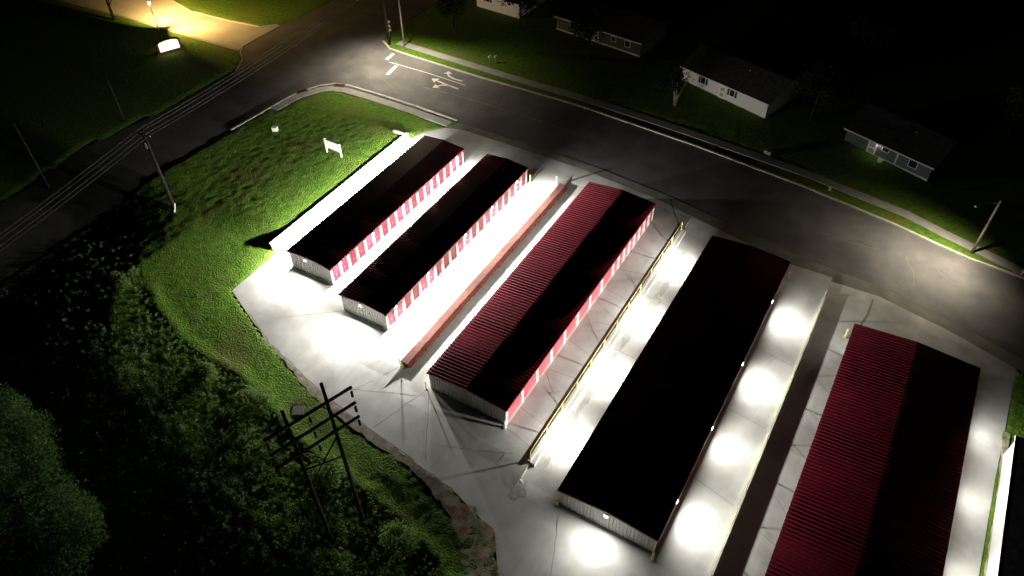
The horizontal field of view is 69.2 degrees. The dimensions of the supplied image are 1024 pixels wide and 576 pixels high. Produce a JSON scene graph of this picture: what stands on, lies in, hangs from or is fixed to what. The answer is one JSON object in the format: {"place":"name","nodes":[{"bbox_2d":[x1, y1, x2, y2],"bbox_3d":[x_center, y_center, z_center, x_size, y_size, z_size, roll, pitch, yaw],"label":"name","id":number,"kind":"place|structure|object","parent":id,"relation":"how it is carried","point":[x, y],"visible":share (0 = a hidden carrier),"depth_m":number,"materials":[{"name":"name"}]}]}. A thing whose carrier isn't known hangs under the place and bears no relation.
{"place":"outdoors","nodes":[
{"label":"outdoors","id":0,"kind":"place"},
{"bbox_2d":[58,0,277,50],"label":"driveway","id":1,"kind":"structure","parent":0,"point":[170,14],"depth_m":136.33,"materials":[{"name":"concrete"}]},
{"bbox_2d":[87,0,279,70],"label":"driveway curb","id":2,"kind":"structure","parent":1,"relation":"on","point":[195,36],"depth_m":134.57,"materials":[{"name":"concrete"}]},
{"bbox_2d":[271,86,451,126],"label":"sidewalk","id":3,"kind":"structure","parent":0,"point":[388,103],"depth_m":115.09,"materials":[{"name":"concrete"}]},
{"bbox_2d":[286,135,463,284],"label":"storage building","id":4,"kind":"structure","parent":0,"point":[339,243],"depth_m":92.26,"materials":[{"name":"red metal"}]},
{"bbox_2d":[332,265,340,280],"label":"roll up door","id":5,"kind":"structure","parent":4,"relation":"in","point":[336,272],"depth_m":86.10,"materials":[{"name":"red metal"}]},
{"bbox_2d":[341,257,348,272],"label":"roll up door","id":6,"kind":"structure","parent":4,"relation":"in","point":[344,263],"depth_m":87.00,"materials":[{"name":"red metal"}]},
{"bbox_2d":[349,249,356,265],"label":"roll up door","id":7,"kind":"structure","parent":4,"relation":"in","point":[353,258],"depth_m":87.95,"materials":[{"name":"red metal"}]},
{"bbox_2d":[358,242,365,257],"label":"roll up door","id":8,"kind":"structure","parent":4,"relation":"in","point":[361,249],"depth_m":88.89,"materials":[{"name":"red metal"}]},
{"bbox_2d":[366,235,372,250],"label":"roll up door","id":9,"kind":"structure","parent":4,"relation":"in","point":[369,242],"depth_m":89.82,"materials":[{"name":"red metal"}]},
{"bbox_2d":[374,228,380,243],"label":"roll up door","id":10,"kind":"structure","parent":4,"relation":"in","point":[377,232],"depth_m":90.76,"materials":[{"name":"red metal"}]},
{"bbox_2d":[382,220,387,236],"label":"roll up door","id":11,"kind":"structure","parent":4,"relation":"in","point":[384,226],"depth_m":91.67,"materials":[{"name":"red metal"}]},
{"bbox_2d":[389,214,395,229],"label":"roll up door","id":12,"kind":"structure","parent":4,"relation":"in","point":[392,219],"depth_m":92.63,"materials":[{"name":"red metal"}]},
{"bbox_2d":[397,207,402,222],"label":"roll up door","id":13,"kind":"structure","parent":4,"relation":"in","point":[399,213],"depth_m":93.58,"materials":[{"name":"red metal"}]},
{"bbox_2d":[404,201,409,215],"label":"roll up door","id":14,"kind":"structure","parent":4,"relation":"in","point":[407,208],"depth_m":94.48,"materials":[{"name":"red metal"}]},
{"bbox_2d":[411,194,416,208],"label":"roll up door","id":15,"kind":"structure","parent":4,"relation":"in","point":[414,201],"depth_m":95.41,"materials":[{"name":"red metal"}]},
{"bbox_2d":[418,188,423,202],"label":"roll up door","id":16,"kind":"structure","parent":4,"relation":"in","point":[421,196],"depth_m":96.37,"materials":[{"name":"red metal"}]},
{"bbox_2d":[425,182,430,196],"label":"roll up door","id":17,"kind":"structure","parent":4,"relation":"in","point":[427,186],"depth_m":97.26,"materials":[{"name":"red metal"}]},
{"bbox_2d":[432,176,436,190],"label":"roll up door","id":18,"kind":"structure","parent":4,"relation":"in","point":[434,181],"depth_m":98.21,"materials":[{"name":"red metal"}]},
{"bbox_2d":[439,170,443,183],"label":"roll up door","id":19,"kind":"structure","parent":4,"relation":"in","point":[441,179],"depth_m":99.13,"materials":[{"name":"red metal"}]},
{"bbox_2d":[445,164,449,178],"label":"roll up door","id":20,"kind":"structure","parent":4,"relation":"in","point":[447,169],"depth_m":100.12,"materials":[{"name":"red metal"}]},
{"bbox_2d":[338,154,528,330],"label":"storage building","id":21,"kind":"structure","parent":0,"point":[392,283],"depth_m":87.64,"materials":[{"name":"red metal"}]},
{"bbox_2d":[388,310,394,325],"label":"roll up door","id":22,"kind":"structure","parent":21,"relation":"in","point":[391,318],"depth_m":80.93,"materials":[{"name":"red metal"}]},
{"bbox_2d":[396,301,402,317],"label":"roll up door","id":23,"kind":"structure","parent":21,"relation":"in","point":[399,308],"depth_m":81.84,"materials":[{"name":"red metal"}]},
{"bbox_2d":[404,293,411,308],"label":"roll up door","id":24,"kind":"structure","parent":21,"relation":"in","point":[407,299],"depth_m":82.80,"materials":[{"name":"red metal"}]},
{"bbox_2d":[413,284,418,300],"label":"roll up door","id":25,"kind":"structure","parent":21,"relation":"in","point":[415,290],"depth_m":83.72,"materials":[{"name":"red metal"}]},
{"bbox_2d":[421,276,426,291],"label":"roll up door","id":26,"kind":"structure","parent":21,"relation":"in","point":[423,282],"depth_m":84.60,"materials":[{"name":"red metal"}]},
{"bbox_2d":[429,269,434,283],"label":"roll up door","id":27,"kind":"structure","parent":21,"relation":"in","point":[431,276],"depth_m":85.60,"materials":[{"name":"red metal"}]},
{"bbox_2d":[436,261,441,276],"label":"roll up door","id":28,"kind":"structure","parent":21,"relation":"in","point":[438,267],"depth_m":86.52,"materials":[{"name":"red metal"}]},
{"bbox_2d":[443,253,448,267],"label":"roll up door","id":29,"kind":"structure","parent":21,"relation":"in","point":[446,258],"depth_m":87.43,"materials":[{"name":"red metal"}]},
{"bbox_2d":[451,246,455,260],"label":"roll up door","id":30,"kind":"structure","parent":21,"relation":"in","point":[453,251],"depth_m":88.34,"materials":[{"name":"red metal"}]},
{"bbox_2d":[458,239,462,252],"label":"roll up door","id":31,"kind":"structure","parent":21,"relation":"in","point":[460,244],"depth_m":89.25,"materials":[{"name":"red metal"}]},
{"bbox_2d":[472,224,476,239],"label":"roll up door","id":32,"kind":"structure","parent":21,"relation":"in","point":[474,233],"depth_m":91.14,"materials":[{"name":"red metal"}]},
{"bbox_2d":[477,0,545,17],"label":"house","id":33,"kind":"structure","parent":0,"point":[510,10],"depth_m":136.18,"materials":[{"name":"grey"}]},
{"bbox_2d":[0,0,1023,575],"bbox_3d":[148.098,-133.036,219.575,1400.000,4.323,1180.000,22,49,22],"label":"grass","id":34,"kind":"structure","parent":0,"point":[246,194],"depth_m":101.63,"materials":[{"name":"plant"}]},
{"bbox_2d":[0,382,65,501],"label":"tree","id":35,"kind":"object","parent":34,"relation":"on","point":[24,427],"visible":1,"depth_m":62.90,"materials":[{"name":"green plant"}]},
{"bbox_2d":[0,469,109,575],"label":"tree","id":36,"kind":"object","parent":34,"relation":"on","point":[58,521],"visible":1,"depth_m":57.44,"materials":[{"name":"green plant"}]},
{"bbox_2d":[105,0,115,20],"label":"utility pole","id":37,"kind":"object","parent":34,"relation":"on","point":[110,11],"visible":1,"depth_m":135.43,"materials":[{"name":"brown wood"}]},
{"bbox_2d":[106,78,125,121],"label":"utility pole","id":38,"kind":"object","parent":34,"relation":"on","point":[116,100],"visible":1,"depth_m":109.26,"materials":[{"name":"brown wood"}]},
{"bbox_2d":[108,266,139,292],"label":"shrub","id":39,"kind":"object","parent":34,"relation":"on","point":[121,280],"visible":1,"depth_m":85.51,"materials":[{"name":"green plant"}]},
{"bbox_2d":[137,129,176,212],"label":"utility pole","id":40,"kind":"object","parent":34,"relation":"on","point":[146,144],"visible":1,"depth_m":92.01,"materials":[{"name":"brown wood"}]},
{"bbox_2d":[155,37,184,55],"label":"monument sign","id":41,"kind":"object","parent":34,"relation":"on","point":[168,45],"visible":1,"depth_m":126.86,"materials":[{"name":"brick"}]},
{"bbox_2d":[188,360,220,383],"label":"shrub","id":42,"kind":"object","parent":34,"relation":"on","point":[206,371],"visible":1,"depth_m":75.54,"materials":[{"name":"green plant"}]},
{"bbox_2d":[4,258,407,575],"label":"dry seed heads","id":43,"kind":"object","parent":34,"relation":"on","point":[191,455],"visible":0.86,"depth_m":69.36,"materials":[{"name":"plant"}]},
{"bbox_2d":[0,227,441,575],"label":"brush","id":44,"kind":"object","parent":34,"relation":"on","point":[248,449],"visible":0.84,"depth_m":69.32,"materials":[{"name":"plant"}]},
{"bbox_2d":[234,384,271,416],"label":"shrub","id":45,"kind":"object","parent":34,"relation":"on","point":[251,394],"visible":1,"depth_m":72.63,"materials":[{"name":"green plant"}]},
{"bbox_2d":[292,404,305,414],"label":"storm drain","id":46,"kind":"object","parent":34,"relation":"on","point":[298,409],"visible":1,"depth_m":73.58,"materials":[{"name":"grey concrete"}]},
{"bbox_2d":[263,382,365,543],"bbox_3d":[-14.448,14.709,58.687,7.100,20.196,0.575,-32,52,-27],"label":"transmission frame","id":47,"kind":"object","parent":34,"relation":"on","point":[287,426],"visible":0.99,"depth_m":55.15,"materials":[{"name":"brown wood"}]},
{"bbox_2d":[307,454,342,489],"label":"shrub","id":48,"kind":"object","parent":34,"relation":"on","point":[330,473],"visible":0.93,"depth_m":67.27,"materials":[{"name":"green plant"}]},
{"bbox_2d":[323,138,341,156],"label":"sign board","id":49,"kind":"object","parent":34,"relation":"on","point":[332,146],"visible":1,"depth_m":102.78,"materials":[{"name":"white paint"}]},
{"bbox_2d":[312,547,354,575],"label":"shrub","id":50,"kind":"object","parent":34,"relation":"on","point":[331,559],"visible":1,"depth_m":61.83,"materials":[{"name":"green plant"}]},
{"bbox_2d":[269,129,408,250],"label":"retaining wall","id":51,"kind":"structure","parent":34,"relation":"on","point":[318,208],"depth_m":97.51,"materials":[{"name":"concrete"}]},
{"bbox_2d":[230,83,457,130],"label":"curb","id":52,"kind":"structure","parent":34,"relation":"on","point":[268,108],"depth_m":114.70,"materials":[{"name":"concrete"}]},
{"bbox_2d":[258,328,448,487],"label":"gravel strip","id":53,"kind":"object","parent":34,"relation":"on","point":[428,478],"visible":0.91,"depth_m":71.58,"materials":[{"name":"gravel"}]},
{"bbox_2d":[382,0,390,44],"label":"utility pole","id":54,"kind":"object","parent":34,"relation":"on","point":[386,23],"visible":0.9,"depth_m":125.72,"materials":[{"name":"brown wood"}]},
{"bbox_2d":[144,0,346,129],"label":"power wire","id":55,"kind":"object","parent":54,"relation":"attached to","point":[243,70],"visible":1,"depth_m":101.14,"materials":[{"name":"grey"}]},
{"bbox_2d":[146,1,351,133],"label":"power wire","id":56,"kind":"object","parent":54,"relation":"attached to","point":[249,71],"visible":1,"depth_m":100.63,"materials":[{"name":"grey"}]},
{"bbox_2d":[151,0,357,134],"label":"power wire","id":57,"kind":"object","parent":54,"relation":"attached to","point":[256,70],"visible":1,"depth_m":101.64,"materials":[{"name":"grey"}]},
{"bbox_2d":[378,518,421,559],"bbox_3d":[-9.619,21.682,63.872,3.719,2.950,3.147,-6,45,-5],"label":"shrub","id":58,"kind":"object","parent":34,"relation":"on","point":[408,541],"visible":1,"depth_m":63.49,"materials":[{"name":"green plant"}]},
{"bbox_2d":[436,0,466,27],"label":"tree","id":59,"kind":"object","parent":34,"relation":"on","point":[447,8],"visible":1,"depth_m":129.58,"materials":[{"name":"green plant"}]},
{"bbox_2d":[429,485,498,575],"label":"dirt strip","id":60,"kind":"object","parent":34,"relation":"on","point":[464,519],"visible":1,"depth_m":64.90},
{"bbox_2d":[496,0,542,27],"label":"tree","id":61,"kind":"object","parent":34,"relation":"on","point":[529,4],"visible":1,"depth_m":128.80,"materials":[{"name":"green plant"}]},
{"bbox_2d":[568,10,606,63],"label":"tree","id":62,"kind":"object","parent":34,"relation":"on","point":[582,22],"visible":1,"depth_m":118.38,"materials":[{"name":"green plant"}]},
{"bbox_2d":[554,0,671,56],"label":"house","id":63,"kind":"structure","parent":34,"relation":"on","point":[635,33],"depth_m":126.05,"materials":[{"name":"grey"}]},
{"bbox_2d":[659,61,693,105],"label":"tree","id":64,"kind":"object","parent":34,"relation":"on","point":[672,86],"visible":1,"depth_m":111.59,"materials":[{"name":"green plant"}]},
{"bbox_2d":[383,41,1023,278],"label":"curb","id":65,"kind":"structure","parent":34,"relation":"on","point":[835,199],"depth_m":103.61,"materials":[{"name":"concrete"}]},
{"bbox_2d":[680,43,804,117],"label":"house","id":66,"kind":"structure","parent":34,"relation":"on","point":[757,88],"depth_m":113.74,"materials":[{"name":"grey"}]},
{"bbox_2d":[698,76,707,85],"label":"window","id":67,"kind":"structure","parent":66,"relation":"in","point":[702,80],"depth_m":116.39,"materials":[{"name":"glass"}]},
{"bbox_2d":[718,85,725,98],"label":"door","id":68,"kind":"structure","parent":66,"relation":"in","point":[722,90],"depth_m":114.76,"materials":[{"name":"white paint"}]},
{"bbox_2d":[727,89,736,97],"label":"window","id":69,"kind":"structure","parent":66,"relation":"in","point":[730,92],"depth_m":113.57,"materials":[{"name":"glass"}]},
{"bbox_2d":[792,60,853,120],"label":"tree","id":70,"kind":"object","parent":34,"relation":"on","point":[817,84],"visible":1,"depth_m":107.17,"materials":[{"name":"green plant"}]},
{"bbox_2d":[844,103,968,180],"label":"house","id":71,"kind":"structure","parent":34,"relation":"on","point":[916,147],"depth_m":103.16,"materials":[{"name":"grey"}]},
{"bbox_2d":[866,141,877,154],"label":"door","id":72,"kind":"structure","parent":71,"relation":"in","point":[871,148],"depth_m":104.98,"materials":[{"name":"white paint"}]},
{"bbox_2d":[907,160,918,169],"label":"window","id":73,"kind":"structure","parent":71,"relation":"in","point":[912,164],"depth_m":101.50,"materials":[{"name":"glass"}]},
{"bbox_2d":[970,200,1001,253],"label":"street lamp","id":74,"kind":"object","parent":34,"relation":"on","point":[984,229],"visible":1,"depth_m":87.86,"materials":[{"name":"silver metal"}]},
{"bbox_2d":[984,431,1009,575],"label":"wall","id":75,"kind":"structure","parent":34,"relation":"on","point":[1005,441],"depth_m":70.34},
{"bbox_2d":[986,435,1023,575],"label":"white building","id":76,"kind":"structure","parent":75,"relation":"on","point":[1006,555],"depth_m":63.27,"materials":[{"name":"metal"}]},
{"bbox_2d":[984,84,1023,142],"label":"tree","id":77,"kind":"object","parent":34,"relation":"on","point":[1017,115],"visible":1,"depth_m":104.29,"materials":[{"name":"green plant"}]},
{"bbox_2d":[0,0,1023,358],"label":"road","id":78,"kind":"structure","parent":0,"point":[348,44],"depth_m":103.85,"materials":[{"name":"asphalt"}]},
{"bbox_2d":[12,122,49,187],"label":"utility pole","id":79,"kind":"object","parent":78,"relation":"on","point":[33,159],"visible":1,"depth_m":99.01,"materials":[{"name":"brown wood"}]},
{"bbox_2d":[385,53,397,74],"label":"stop lines","id":80,"kind":"object","parent":78,"relation":"on","point":[394,67],"visible":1,"depth_m":123.15,"materials":[{"name":"paint"}]},
{"bbox_2d":[432,71,461,88],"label":"lane arrows","id":81,"kind":"object","parent":78,"relation":"on","point":[434,80],"visible":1,"depth_m":119.45,"materials":[{"name":"paint"}]},
{"bbox_2d":[423,87,597,140],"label":"line","id":82,"kind":"object","parent":78,"relation":"on","point":[515,113],"visible":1,"depth_m":112.53,"materials":[{"name":"yellow paint"}]},
{"bbox_2d":[338,72,986,292],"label":"road cracks","id":83,"kind":"object","parent":78,"relation":"on","point":[677,164],"visible":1,"depth_m":104.83,"materials":[{"name":"grey"}]},
{"bbox_2d":[446,123,1023,372],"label":"gutter","id":84,"kind":"object","parent":78,"relation":"on","point":[1006,356],"visible":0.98,"depth_m":90.50,"materials":[{"name":"concrete"}]},
{"bbox_2d":[232,128,1015,575],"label":"pavement","id":85,"kind":"structure","parent":0,"point":[316,342],"depth_m":75.93,"materials":[{"name":"concrete"}]},
{"bbox_2d":[401,183,566,367],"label":"block wall","id":86,"kind":"structure","parent":85,"relation":"on","point":[441,323],"depth_m":86.25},
{"bbox_2d":[508,478,527,500],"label":"water stain","id":87,"kind":"object","parent":85,"relation":"on","point":[517,491],"visible":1,"depth_m":67.58,"materials":[{"name":"concrete"}]},
{"bbox_2d":[426,182,655,424],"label":"storage building","id":88,"kind":"structure","parent":85,"relation":"on","point":[497,356],"depth_m":80.48,"materials":[{"name":"red metal"}]},
{"bbox_2d":[508,393,520,419],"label":"roll up door","id":89,"kind":"structure","parent":88,"relation":"in","point":[518,400],"depth_m":72.98,"materials":[{"name":"metal"}]},
{"bbox_2d":[524,374,534,396],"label":"roll up door","id":90,"kind":"structure","parent":88,"relation":"in","point":[532,381],"depth_m":74.81,"materials":[{"name":"metal"}]},
{"bbox_2d":[538,353,549,377],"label":"roll up door","id":91,"kind":"structure","parent":88,"relation":"in","point":[546,361],"depth_m":76.64,"materials":[{"name":"metal"}]},
{"bbox_2d":[552,335,562,357],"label":"roll up door","id":92,"kind":"structure","parent":88,"relation":"in","point":[560,342],"depth_m":78.49,"materials":[{"name":"metal"}]},
{"bbox_2d":[566,317,575,337],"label":"roll up door","id":93,"kind":"structure","parent":88,"relation":"in","point":[573,324],"depth_m":80.36,"materials":[{"name":"metal"}]},
{"bbox_2d":[578,299,588,321],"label":"roll up door","id":94,"kind":"structure","parent":88,"relation":"in","point":[585,307],"depth_m":82.16,"materials":[{"name":"metal"}]},
{"bbox_2d":[591,282,600,302],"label":"roll up door","id":95,"kind":"structure","parent":88,"relation":"in","point":[597,290],"depth_m":84.04,"materials":[{"name":"metal"}]},
{"bbox_2d":[602,267,611,287],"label":"roll up door","id":96,"kind":"structure","parent":88,"relation":"in","point":[608,275],"depth_m":85.89,"materials":[{"name":"metal"}]},
{"bbox_2d":[538,440,559,467],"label":"pavement stain","id":97,"kind":"object","parent":85,"relation":"on","point":[547,455],"visible":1,"depth_m":70.50,"materials":[{"name":"concrete"}]},
{"bbox_2d":[555,410,579,449],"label":"pavement stain","id":98,"kind":"object","parent":85,"relation":"on","point":[568,425],"visible":1,"depth_m":72.66,"materials":[{"name":"concrete"}]},
{"bbox_2d":[575,377,602,412],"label":"pavement stain","id":99,"kind":"object","parent":85,"relation":"on","point":[591,391],"visible":1,"depth_m":75.48,"materials":[{"name":"concrete"}]},
{"bbox_2d":[528,228,685,466],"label":"curb wall","id":100,"kind":"structure","parent":85,"relation":"on","point":[557,423],"depth_m":78.46,"materials":[{"name":"concrete"}]},
{"bbox_2d":[529,222,682,458],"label":"guard rail","id":101,"kind":"object","parent":100,"relation":"on","point":[605,338],"visible":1,"depth_m":78.67,"materials":[{"name":"metal"}]},
{"bbox_2d":[599,352,616,378],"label":"pavement stain","id":102,"kind":"object","parent":85,"relation":"on","point":[608,366],"visible":1,"depth_m":78.06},
{"bbox_2d":[619,324,637,350],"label":"pavement stain","id":103,"kind":"object","parent":85,"relation":"on","point":[629,333],"visible":1,"depth_m":81.12,"materials":[{"name":"concrete"}]},
{"bbox_2d":[641,293,660,317],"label":"pavement stain","id":104,"kind":"object","parent":85,"relation":"on","point":[652,305],"visible":1,"depth_m":84.20,"materials":[{"name":"concrete"}]},
{"bbox_2d":[658,275,672,296],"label":"water stain","id":105,"kind":"object","parent":85,"relation":"on","point":[664,287],"visible":1,"depth_m":86.46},
{"bbox_2d":[670,252,686,275],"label":"water stain","id":106,"kind":"object","parent":85,"relation":"on","point":[677,264],"visible":1,"depth_m":89.24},
{"bbox_2d":[708,296,825,575],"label":"curb wall","id":107,"kind":"structure","parent":85,"relation":"on","point":[738,503],"depth_m":70.52,"materials":[{"name":"concrete"}]},
{"bbox_2d":[710,290,827,575],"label":"guard rail","id":108,"kind":"object","parent":107,"relation":"on","point":[733,519],"visible":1,"depth_m":69.60,"materials":[{"name":"metal"}]},
{"bbox_2d":[765,323,980,575],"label":"storage building","id":109,"kind":"structure","parent":85,"relation":"on","point":[876,490],"depth_m":66.80,"materials":[{"name":"red metal"}]},
{"bbox_2d":[557,235,790,552],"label":"storage building","id":110,"kind":"structure","parent":0,"point":[627,476],"depth_m":71.79,"materials":[{"name":"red metal"}]},
{"bbox_2d":[396,41,1023,275],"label":"sidewalk","id":111,"kind":"structure","parent":0,"point":[968,245],"depth_m":105.00,"materials":[{"name":"concrete"}]},
{"bbox_2d":[398,0,404,46],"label":"street lamp","id":112,"kind":"object","parent":111,"relation":"on","point":[401,23],"visible":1,"depth_m":125.17,"materials":[{"name":"silver metal"}]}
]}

